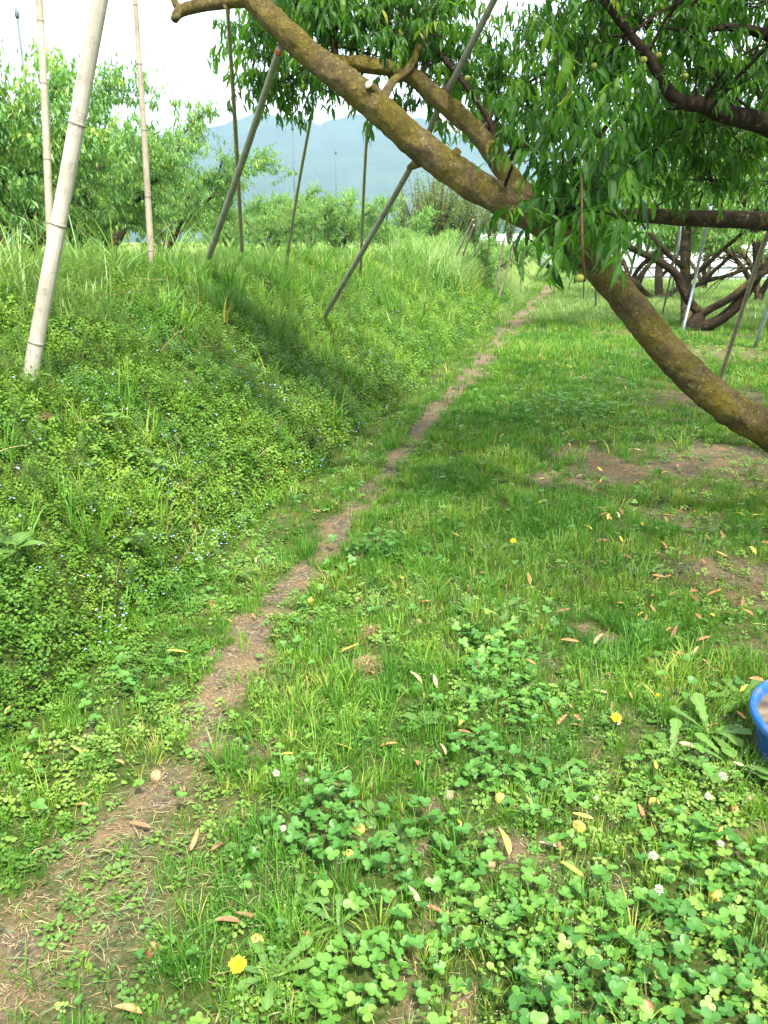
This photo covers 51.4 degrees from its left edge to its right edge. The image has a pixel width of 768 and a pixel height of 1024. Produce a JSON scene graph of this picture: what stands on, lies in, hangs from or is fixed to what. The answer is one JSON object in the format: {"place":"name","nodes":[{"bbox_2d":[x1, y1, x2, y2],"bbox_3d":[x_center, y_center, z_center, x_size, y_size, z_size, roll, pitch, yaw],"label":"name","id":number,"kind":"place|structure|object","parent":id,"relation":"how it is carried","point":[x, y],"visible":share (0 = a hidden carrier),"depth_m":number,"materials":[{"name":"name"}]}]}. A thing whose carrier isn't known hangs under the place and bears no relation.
{"place":"outdoors","nodes":[
{"label":"outdoors","id":0,"kind":"place"},
{"bbox_2d":[0,113,760,242],"bbox_3d":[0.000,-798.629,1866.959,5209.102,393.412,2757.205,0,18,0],"label":"mountain","id":1,"kind":"structure","parent":0,"point":[388,161],"depth_m":1914.32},
{"bbox_2d":[0,242,767,1023],"bbox_3d":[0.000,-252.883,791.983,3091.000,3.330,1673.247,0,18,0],"label":"ground","id":2,"kind":"structure","parent":0,"point":[358,974],"depth_m":2.73,"materials":[{"name":"soil"}]},
{"bbox_2d":[0,532,47,573],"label":"broadleaf plant","id":3,"kind":"object","parent":2,"relation":"on","point":[22,537],"visible":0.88,"depth_m":3.05,"materials":[{"name":"green plant"}]},
{"bbox_2d":[14,8,45,246],"bbox_3d":[-11.033,-11.475,25.101,0.150,7.655,0.150,0,18,0],"label":"wire mast","id":4,"kind":"object","parent":2,"relation":"on","point":[16,14],"visible":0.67,"depth_m":24.14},
{"bbox_2d":[0,197,85,249],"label":"peach tree","id":5,"kind":"object","parent":2,"relation":"on","point":[15,222],"visible":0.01,"depth_m":22.48,"materials":[{"name":"green plant"}]},
{"bbox_2d":[36,0,52,241],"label":"bamboo pole","id":6,"kind":"object","parent":2,"relation":"on","point":[45,115],"visible":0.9,"depth_m":5.08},
{"bbox_2d":[22,0,107,381],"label":"bamboo pole","id":7,"kind":"object","parent":2,"relation":"on","point":[94,27],"visible":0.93,"depth_m":3.76,"materials":[{"name":"wood"}]},
{"bbox_2d":[0,32,151,246],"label":"peach tree","id":8,"kind":"object","parent":2,"relation":"on","point":[14,183],"visible":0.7,"depth_m":11.17,"materials":[{"name":"green plant"}]},
{"bbox_2d":[5,168,190,249],"bbox_3d":[-9.246,-9.282,24.226,5.571,3.640,6.006,-10,20,-29],"label":"peach tree","id":9,"kind":"object","parent":2,"relation":"on","point":[87,232],"visible":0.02,"depth_m":23.54,"materials":[{"name":"green plant"}]},
{"bbox_2d":[0,34,197,256],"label":"peach tree","id":10,"kind":"object","parent":2,"relation":"on","point":[100,166],"visible":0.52,"depth_m":12.15,"materials":[{"name":"green plant"}]},
{"bbox_2d":[98,412,131,434],"bbox_3d":[-1.431,-0.445,4.245,0.151,0.163,0.144,-15,23,-39],"label":"broadleaf plant","id":11,"kind":"object","parent":2,"relation":"on","point":[113,414],"visible":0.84,"depth_m":4.23,"materials":[{"name":"green plant"}]},
{"bbox_2d":[7,86,231,251],"bbox_3d":[-5.330,-6.995,16.502,5.037,4.015,5.862,12,21,34],"label":"peach tree","id":12,"kind":"object","parent":2,"relation":"on","point":[165,164],"visible":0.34,"depth_m":16.16,"materials":[{"name":"green plant"}]},
{"bbox_2d":[114,1003,141,1013],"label":"fallen leaf","id":13,"kind":"object","parent":2,"relation":"on","point":[127,1006],"visible":1,"depth_m":1.65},
{"bbox_2d":[121,532,144,552],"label":"broadleaf plant","id":14,"kind":"object","parent":2,"relation":"on","point":[129,540],"visible":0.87,"depth_m":3.64,"materials":[{"name":"green plant"}]},
{"bbox_2d":[124,446,152,461],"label":"broadleaf plant","id":15,"kind":"object","parent":2,"relation":"on","point":[132,453],"visible":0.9,"depth_m":4.13,"materials":[{"name":"green plant"}]},
{"bbox_2d":[130,821,151,827],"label":"fallen leaf","id":16,"kind":"object","parent":2,"relation":"on","point":[139,823],"visible":1,"depth_m":2.21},
{"bbox_2d":[133,0,154,266],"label":"bamboo pole","id":17,"kind":"object","parent":2,"relation":"on","point":[148,210],"visible":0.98,"depth_m":6.28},
{"bbox_2d":[144,941,158,957],"bbox_3d":[-0.531,1.002,1.826,0.034,0.036,0.034,38,36,21],"label":"fallen peach","id":18,"kind":"object","parent":2,"relation":"on","point":[150,954],"visible":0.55,"depth_m":1.81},
{"bbox_2d":[149,770,161,781],"bbox_3d":[-0.693,0.801,2.423,0.036,0.036,0.038,8,18,-4],"label":"fallen peach","id":19,"kind":"object","parent":2,"relation":"on","point":[158,776],"visible":0.98,"depth_m":2.41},
{"bbox_2d":[147,458,170,474],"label":"broadleaf plant","id":20,"kind":"object","parent":2,"relation":"on","point":[158,466],"visible":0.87,"depth_m":4.21,"materials":[{"name":"green plant"}]},
{"bbox_2d":[82,134,297,251],"bbox_3d":[-5.739,-7.920,20.772,6.150,3.181,5.732,11,21,31],"label":"peach tree","id":21,"kind":"object","parent":2,"relation":"on","point":[219,181],"visible":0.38,"depth_m":20.31,"materials":[{"name":"green plant"}]},
{"bbox_2d":[190,828,198,850],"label":"fallen leaf","id":22,"kind":"object","parent":2,"relation":"on","point":[194,840],"visible":1,"depth_m":2.14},
{"bbox_2d":[0,242,420,637],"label":"dead stems","id":23,"kind":"object","parent":2,"relation":"on","point":[201,360],"visible":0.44,"depth_m":5.38,"materials":[{"name":"plant"}]},
{"bbox_2d":[2,269,443,727],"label":"speedwell flowers","id":24,"kind":"object","parent":2,"relation":"on","point":[194,462],"visible":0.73,"depth_m":4.30,"materials":[{"name":"blue plant"}]},
{"bbox_2d":[216,916,239,921],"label":"fallen leaf","id":25,"kind":"object","parent":2,"relation":"on","point":[229,918],"visible":0.93,"depth_m":1.87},
{"bbox_2d":[226,9,243,252],"bbox_3d":[-1.124,-2.636,6.133,0.043,1.204,3.862,-3,18,-9],"label":"bamboo pole","id":26,"kind":"object","parent":2,"relation":"on","point":[236,146],"visible":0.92,"depth_m":5.97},
{"bbox_2d":[177,179,294,250],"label":"peach tree","id":27,"kind":"object","parent":2,"relation":"on","point":[232,236],"visible":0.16,"depth_m":37.16,"materials":[{"name":"green plant"}]},
{"bbox_2d":[228,955,246,973],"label":"dandelion","id":28,"kind":"object","parent":2,"relation":"on","point":[238,964],"visible":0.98,"depth_m":1.74,"materials":[{"name":"yellow plant"}]},
{"bbox_2d":[224,808,260,854],"bbox_3d":[-0.383,0.845,2.126,0.094,0.121,0.084,-14,22,-37],"label":"clover","id":29,"kind":"object","parent":2,"relation":"on","point":[235,846],"visible":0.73,"depth_m":2.14,"materials":[{"name":"green plant"}]},
{"bbox_2d":[206,45,282,259],"bbox_3d":[-1.071,-2.408,5.848,0.103,1.081,3.388,-6,19,-18],"label":"bamboo pole","id":30,"kind":"object","parent":2,"relation":"on","point":[247,144],"visible":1,"depth_m":5.52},
{"bbox_2d":[0,181,495,320],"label":"tall grass","id":31,"kind":"structure","parent":2,"relation":"on","point":[456,260],"depth_m":12.61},
{"bbox_2d":[0,243,510,349],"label":"bank top grass","id":32,"kind":"structure","parent":2,"relation":"on","point":[4,270],"depth_m":5.36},
{"bbox_2d":[0,251,513,740],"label":"bank weeds","id":33,"kind":"object","parent":2,"relation":"on","point":[140,467],"visible":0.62,"depth_m":4.80,"materials":[{"name":"plant"}]},
{"bbox_2d":[0,227,517,648],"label":"bank grass","id":34,"kind":"structure","parent":2,"relation":"on","point":[153,431],"depth_m":5.90,"materials":[{"name":"plant"}]},
{"bbox_2d":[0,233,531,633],"bbox_3d":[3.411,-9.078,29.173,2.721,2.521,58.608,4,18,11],"label":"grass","id":35,"kind":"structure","parent":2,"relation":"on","point":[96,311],"depth_m":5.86,"materials":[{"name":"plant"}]},
{"bbox_2d":[210,179,325,253],"bbox_3d":[-4.231,-11.917,32.638,4.413,3.518,5.137,15,23,39],"label":"peach tree","id":36,"kind":"object","parent":2,"relation":"on","point":[275,221],"visible":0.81,"depth_m":32.11,"materials":[{"name":"green plant"}]},
{"bbox_2d":[224,936,313,1009],"bbox_3d":[-0.249,0.999,1.756,0.205,0.072,0.173,13,22,36],"label":"dandelion plant","id":37,"kind":"object","parent":2,"relation":"on","point":[305,964],"visible":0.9,"depth_m":1.75,"materials":[{"name":"green plant"}]},
{"bbox_2d":[255,125,323,246],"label":"wire mast","id":38,"kind":"object","parent":2,"relation":"on","point":[292,128],"visible":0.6,"depth_m":60.53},
{"bbox_2d":[264,874,329,929],"bbox_3d":[-0.228,0.956,1.954,0.188,0.042,0.138,-12,21,-32],"label":"dandelion plant","id":39,"kind":"object","parent":2,"relation":"on","point":[315,884],"visible":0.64,"depth_m":1.96,"materials":[{"name":"green plant"}]},
{"bbox_2d":[286,108,313,255],"bbox_3d":[-0.853,-3.135,7.963,0.055,1.110,3.414,-3,18,-10],"label":"bamboo pole","id":40,"kind":"object","parent":2,"relation":"on","point":[298,187],"visible":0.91,"depth_m":7.99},
{"bbox_2d":[243,186,361,249],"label":"peach tree","id":41,"kind":"object","parent":2,"relation":"on","point":[349,193],"visible":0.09,"depth_m":47.34,"materials":[{"name":"green plant"}]},
{"bbox_2d":[262,189,403,251],"bbox_3d":[-2.014,-12.442,34.930,6.150,3.181,5.732,15,23,39],"label":"peach tree","id":42,"kind":"object","parent":2,"relation":"on","point":[330,229],"visible":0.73,"depth_m":33.62,"materials":[{"name":"green plant"}]},
{"bbox_2d":[304,894,368,952],"bbox_3d":[-0.114,0.976,1.878,0.156,0.045,0.174,0,18,0],"label":"dandelion plant","id":43,"kind":"object","parent":2,"relation":"on","point":[337,903],"visible":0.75,"depth_m":1.90,"materials":[{"name":"green plant"}]},
{"bbox_2d":[318,150,359,198],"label":"wire mast","id":44,"kind":"object","parent":2,"relation":"on","point":[335,152],"visible":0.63,"depth_m":78.52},
{"bbox_2d":[352,824,364,835],"bbox_3d":[-0.070,0.872,2.195,0.034,0.034,0.036,-6,-15,34],"label":"fallen peach","id":45,"kind":"object","parent":2,"relation":"on","point":[361,828],"visible":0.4,"depth_m":2.18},
{"bbox_2d":[359,122,368,274],"bbox_3d":[-0.251,-3.571,9.762,0.047,1.560,4.483,-1,18,-3],"label":"bamboo pole","id":46,"kind":"object","parent":2,"relation":"on","point":[363,199],"visible":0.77,"depth_m":9.42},
{"bbox_2d":[350,654,384,674],"bbox_3d":[-0.070,0.586,3.071,0.167,0.055,0.165,0,18,0],"label":"clipping heap","id":47,"kind":"object","parent":2,"relation":"on","point":[374,666],"visible":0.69,"depth_m":3.06,"materials":[{"name":"plant"}]},
{"bbox_2d":[355,623,382,639],"bbox_3d":[-0.056,0.496,3.332,0.160,0.052,0.158,0,18,0],"label":"clipping heap","id":48,"kind":"object","parent":2,"relation":"on","point":[370,632],"visible":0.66,"depth_m":3.31,"materials":[{"name":"plant"}]},
{"bbox_2d":[0,618,744,1023],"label":"grass clippings","id":49,"kind":"object","parent":2,"relation":"on","point":[152,892],"depth_m":2.00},
{"bbox_2d":[360,780,385,828],"bbox_3d":[-0.041,0.810,2.249,0.094,0.131,0.079,16,24,41],"label":"plantain","id":50,"kind":"object","parent":2,"relation":"on","point":[370,802],"visible":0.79,"depth_m":2.26,"materials":[{"name":"green plant"}]},
{"bbox_2d":[0,451,767,1023],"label":"grass","id":51,"kind":"structure","parent":2,"relation":"on","point":[518,493],"depth_m":2.94,"materials":[{"name":"plant"}]},
{"bbox_2d":[0,327,767,1023],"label":"clover","id":52,"kind":"object","parent":2,"relation":"on","point":[556,987],"visible":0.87,"depth_m":1.95,"materials":[{"name":"green plant"}]},
{"bbox_2d":[0,332,767,1023],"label":"ground herbs","id":53,"kind":"object","parent":2,"relation":"on","point":[476,800],"visible":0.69,"depth_m":2.55,"materials":[{"name":"plant"}]},
{"bbox_2d":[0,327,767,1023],"bbox_3d":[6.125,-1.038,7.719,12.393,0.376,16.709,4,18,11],"label":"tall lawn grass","id":54,"kind":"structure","parent":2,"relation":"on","point":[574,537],"depth_m":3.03,"materials":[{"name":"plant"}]},
{"bbox_2d":[0,322,767,1023],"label":"straw","id":55,"kind":"object","parent":2,"relation":"on","point":[266,754],"visible":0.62,"depth_m":2.29,"materials":[{"name":"plant"}]},
{"bbox_2d":[0,386,767,1023],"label":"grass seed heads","id":56,"kind":"object","parent":2,"relation":"on","point":[500,726],"depth_m":2.57,"materials":[{"name":"plant"}]},
{"bbox_2d":[0,385,767,1013],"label":"soil crumbs","id":57,"kind":"object","parent":2,"relation":"on","point":[274,659],"visible":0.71,"depth_m":2.64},
{"bbox_2d":[340,191,439,250],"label":"peach tree","id":58,"kind":"object","parent":2,"relation":"on","point":[421,220],"visible":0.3,"depth_m":39.01,"materials":[{"name":"green plant"}]},
{"bbox_2d":[373,802,415,856],"bbox_3d":[0.029,0.839,2.149,0.120,0.121,0.116,7,19,20],"label":"plantain","id":59,"kind":"object","parent":2,"relation":"on","point":[393,828],"visible":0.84,"depth_m":2.18,"materials":[{"name":"green plant"}]},
{"bbox_2d":[386,185,421,230],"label":"willow shrub","id":60,"kind":"object","parent":2,"relation":"on","point":[401,220],"visible":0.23,"depth_m":51.42,"materials":[{"name":"green plant"}]},
{"bbox_2d":[322,0,497,320],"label":"bamboo pole","id":61,"kind":"object","parent":2,"relation":"on","point":[449,86],"visible":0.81,"depth_m":5.90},
{"bbox_2d":[389,173,444,234],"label":"willow shrub","id":62,"kind":"object","parent":2,"relation":"on","point":[407,211],"visible":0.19,"depth_m":45.46,"materials":[{"name":"green plant"}]},
{"bbox_2d":[381,223,461,246],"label":"peach tree","id":63,"kind":"object","parent":2,"relation":"on","point":[390,233],"visible":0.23,"depth_m":26.78,"materials":[{"name":"green plant"}]},
{"bbox_2d":[404,692,442,731],"bbox_3d":[0.132,0.655,2.677,0.132,0.123,0.121,0,18,0],"label":"plantain","id":64,"kind":"object","parent":2,"relation":"on","point":[410,715],"visible":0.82,"depth_m":2.69,"materials":[{"name":"green plant"}]},
{"bbox_2d":[413,173,446,237],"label":"willow shrub","id":65,"kind":"object","parent":2,"relation":"on","point":[423,194],"visible":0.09,"depth_m":60.76,"materials":[{"name":"green plant"}]},
{"bbox_2d":[407,163,475,238],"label":"willow shrub","id":66,"kind":"object","parent":2,"relation":"on","point":[439,220],"visible":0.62,"depth_m":43.27,"materials":[{"name":"green plant"}]},
{"bbox_2d":[436,187,463,230],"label":"willow shrub","id":67,"kind":"object","parent":2,"relation":"on","point":[446,202],"visible":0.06,"depth_m":55.24,"materials":[{"name":"green plant"}]},
{"bbox_2d":[434,180,472,246],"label":"willow shrub","id":68,"kind":"object","parent":2,"relation":"on","point":[455,226],"visible":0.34,"depth_m":46.42,"materials":[{"name":"green plant"}]},
{"bbox_2d":[456,219,473,255],"bbox_3d":[1.695,-5.757,16.748,0.048,0.722,0.606,-10,20,-27],"label":"wooden stake","id":69,"kind":"object","parent":2,"relation":"on","point":[462,242],"visible":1,"depth_m":16.73,"materials":[{"name":"beige wood"}]},
{"bbox_2d":[453,192,480,245],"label":"willow shrub","id":70,"kind":"object","parent":2,"relation":"on","point":[470,218],"visible":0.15,"depth_m":59.26,"materials":[{"name":"green plant"}]},
{"bbox_2d":[451,584,483,612],"bbox_3d":[0.371,0.381,3.534,0.118,0.127,0.145,17,24,42],"label":"plantain","id":71,"kind":"object","parent":2,"relation":"on","point":[462,600],"visible":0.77,"depth_m":3.55,"materials":[{"name":"green plant"}]},
{"bbox_2d":[171,0,767,452],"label":"peach tree","id":72,"kind":"object","parent":2,"relation":"on","point":[565,220],"visible":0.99,"depth_m":4.54,"materials":[{"name":"green plant"}]},
{"bbox_2d":[449,195,491,248],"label":"willow shrub","id":73,"kind":"object","parent":2,"relation":"on","point":[473,214],"visible":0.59,"depth_m":44.63,"materials":[{"name":"green plant"}]},
{"bbox_2d":[458,660,494,698],"bbox_3d":[0.349,0.599,2.893,0.152,0.134,0.150,-14,23,-38],"label":"plantain","id":74,"kind":"object","parent":2,"relation":"on","point":[470,686],"visible":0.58,"depth_m":2.91,"materials":[{"name":"green plant"}]},
{"bbox_2d":[415,228,550,286],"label":"grass","id":75,"kind":"structure","parent":2,"relation":"on","point":[490,265],"depth_m":23.33,"materials":[{"name":"green plant"}]},
{"bbox_2d":[476,205,505,245],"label":"willow shrub","id":76,"kind":"object","parent":2,"relation":"on","point":[492,231],"visible":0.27,"depth_m":49.70,"materials":[{"name":"green plant"}]},
{"bbox_2d":[475,560,506,586],"bbox_3d":[0.522,0.297,3.812,0.147,0.135,0.154,14,22,37],"label":"plantain","id":77,"kind":"object","parent":2,"relation":"on","point":[482,577],"visible":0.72,"depth_m":3.83,"materials":[{"name":"green plant"}]},
{"bbox_2d":[495,237,504,289],"bbox_3d":[2.721,-5.819,18.733,0.048,1.205,0.378,-7,19,-20],"label":"wooden stake","id":78,"kind":"object","parent":2,"relation":"on","point":[499,263],"visible":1,"depth_m":18.72,"materials":[{"name":"beige wood"}]},
{"bbox_2d":[489,584,520,616],"bbox_3d":[0.540,0.377,3.552,0.148,0.124,0.136,-8,19,-23],"label":"plantain","id":79,"kind":"object","parent":2,"relation":"on","point":[512,600],"visible":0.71,"depth_m":3.56,"materials":[{"name":"green plant"}]},
{"bbox_2d":[499,828,511,854],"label":"fallen leaf","id":80,"kind":"object","parent":2,"relation":"on","point":[506,839],"visible":1,"depth_m":2.10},
{"bbox_2d":[479,233,531,245],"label":"greenhouse","id":81,"kind":"object","parent":2,"relation":"on","point":[501,237],"visible":0.02,"depth_m":121.39,"materials":[{"name":"metal"}]},
{"bbox_2d":[498,239,515,296],"bbox_3d":[2.660,-5.258,17.233,0.048,1.217,0.446,-14,23,-38],"label":"wooden stake","id":82,"kind":"object","parent":2,"relation":"on","point":[502,284],"visible":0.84,"depth_m":17.26,"materials":[{"name":"beige wood"}]},
{"bbox_2d":[498,221,518,244],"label":"willow shrub","id":83,"kind":"object","parent":2,"relation":"on","point":[510,228],"visible":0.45,"depth_m":61.65,"materials":[{"name":"green plant"}]},
{"bbox_2d":[509,756,589,797],"bbox_3d":[0.503,0.795,2.401,0.259,0.068,0.212,0,18,0],"label":"dandelion plant","id":84,"kind":"object","parent":2,"relation":"on","point":[572,762],"visible":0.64,"depth_m":2.40,"materials":[{"name":"green plant"}]},
{"bbox_2d":[332,269,767,482],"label":"grass","id":85,"kind":"structure","parent":2,"relation":"on","point":[726,328],"depth_m":9.22,"materials":[{"name":"plant"}]},
{"bbox_2d":[563,862,584,877],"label":"fallen leaf","id":86,"kind":"object","parent":2,"relation":"on","point":[575,869],"visible":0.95,"depth_m":2.02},
{"bbox_2d":[572,820,585,833],"bbox_3d":[0.536,0.866,2.195,0.036,0.036,0.038,25,15,-29],"label":"fallen peach","id":87,"kind":"object","parent":2,"relation":"on","point":[582,828],"visible":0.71,"depth_m":2.18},
{"bbox_2d":[546,224,708,290],"bbox_3d":[10.199,-10.615,31.788,7.068,4.152,5.442,13,22,36],"label":"peach tree","id":88,"kind":"object","parent":2,"relation":"on","point":[637,276],"visible":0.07,"depth_m":31.01,"materials":[{"name":"green plant"}]},
{"bbox_2d":[489,267,767,327],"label":"meadow grass","id":89,"kind":"structure","parent":2,"relation":"on","point":[675,311],"depth_m":25.10,"materials":[{"name":"plant"}]},
{"bbox_2d":[527,76,767,330],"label":"peach tree","id":90,"kind":"object","parent":2,"relation":"on","point":[697,314],"visible":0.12,"depth_m":16.96,"materials":[{"name":"green plant"}]},
{"bbox_2d":[531,238,767,279],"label":"greenhouse","id":91,"kind":"object","parent":2,"relation":"on","point":[723,270],"visible":0.04,"depth_m":49.70,"materials":[{"name":"metal"}]},
{"bbox_2d":[634,562,670,577],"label":"dandelion plant","id":92,"kind":"object","parent":2,"relation":"on","point":[660,565],"visible":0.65,"depth_m":3.95,"materials":[{"name":"green plant"}]},
{"bbox_2d":[538,0,767,230],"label":"peach tree","id":93,"kind":"object","parent":2,"relation":"on","point":[741,219],"visible":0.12,"depth_m":6.53,"materials":[{"name":"green plant"}]},
{"bbox_2d":[641,718,700,765],"bbox_3d":[0.908,0.736,2.519,0.188,0.073,0.215,7,19,21],"label":"dandelion plant","id":94,"kind":"object","parent":2,"relation":"on","point":[675,724],"visible":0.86,"depth_m":2.56,"materials":[{"name":"green plant"}]},
{"bbox_2d":[662,226,680,312],"bbox_3d":[6.734,-5.566,18.821,0.058,2.253,4.351,5,18,16],"label":"wooden stake","id":95,"kind":"object","parent":2,"relation":"on","point":[673,265],"visible":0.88,"depth_m":17.61,"materials":[{"name":"beige wood"}]},
{"bbox_2d":[670,227,680,298],"bbox_3d":[9.517,-7.956,25.982,0.152,2.483,5.992,6,19,18],"label":"prop pipe","id":96,"kind":"object","parent":2,"relation":"on","point":[677,252],"visible":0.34,"depth_m":23.45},
{"bbox_2d":[609,171,747,298],"bbox_3d":[9.904,-10.303,28.532,8.709,5.611,7.728,0,18,0],"label":"peach tree","id":97,"kind":"object","parent":2,"relation":"on","point":[660,273],"visible":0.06,"depth_m":28.68,"materials":[{"name":"green plant"}]},
{"bbox_2d":[620,202,764,288],"bbox_3d":[13.931,-11.808,35.509,5.442,4.152,7.068,-1,18,-4],"label":"peach tree","id":98,"kind":"object","parent":2,"relation":"on","point":[709,273],"visible":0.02,"depth_m":35.30,"materials":[{"name":"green plant"}]},
{"bbox_2d":[682,204,714,330],"bbox_3d":[6.372,-4.894,16.357,0.290,2.646,0.905,2,18,7],"label":"prop pipe","id":99,"kind":"object","parent":2,"relation":"on","point":[695,277],"visible":0.78,"depth_m":16.68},
{"bbox_2d":[652,196,767,300],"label":"peach tree","id":100,"kind":"object","parent":2,"relation":"on","point":[728,236],"visible":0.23,"depth_m":26.57,"materials":[{"name":"green plant"}]},
{"bbox_2d":[669,692,751,757],"bbox_3d":[1.073,0.703,2.607,0.242,0.110,0.267,-14,22,-37],"label":"dandelion plant","id":101,"kind":"object","parent":2,"relation":"on","point":[697,699],"visible":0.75,"depth_m":2.62,"materials":[{"name":"green plant"}]},
{"bbox_2d":[708,888,722,901],"bbox_3d":[0.817,0.942,1.967,0.034,0.034,0.036,20,30,-8],"label":"fallen peach","id":102,"kind":"object","parent":2,"relation":"on","point":[717,893],"visible":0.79,"depth_m":1.95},
{"bbox_2d":[692,732,767,782],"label":"dandelion plant","id":103,"kind":"object","parent":2,"relation":"on","point":[761,772],"visible":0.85,"depth_m":2.47,"materials":[{"name":"green plant"}]},
{"bbox_2d":[706,678,760,712],"bbox_3d":[1.286,0.653,2.828,0.242,0.061,0.264,-10,20,-28],"label":"dandelion plant","id":104,"kind":"object","parent":2,"relation":"on","point":[753,684],"visible":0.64,"depth_m":2.87,"materials":[{"name":"green plant"}]},
{"bbox_2d":[700,177,767,286],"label":"peach tree","id":105,"kind":"object","parent":2,"relation":"on","point":[737,205],"visible":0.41,"depth_m":16.26,"materials":[{"name":"green plant"}]},
{"bbox_2d":[719,231,767,377],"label":"bamboo pole","id":106,"kind":"object","parent":2,"relation":"on","point":[747,293],"visible":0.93,"depth_m":8.40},
{"bbox_2d":[749,679,767,765],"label":"plastic tub","id":107,"kind":"object","parent":2,"relation":"on","point":[758,704],"visible":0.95,"depth_m":2.50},
{"bbox_2d":[753,304,767,347],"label":"prop pipe","id":108,"kind":"object","parent":2,"relation":"on","point":[761,328],"visible":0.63,"depth_m":13.46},
{"bbox_2d":[0,0,767,164],"label":"sky","id":109,"kind":"structure","parent":0,"point":[182,47],"materials":[{"name":"white"}]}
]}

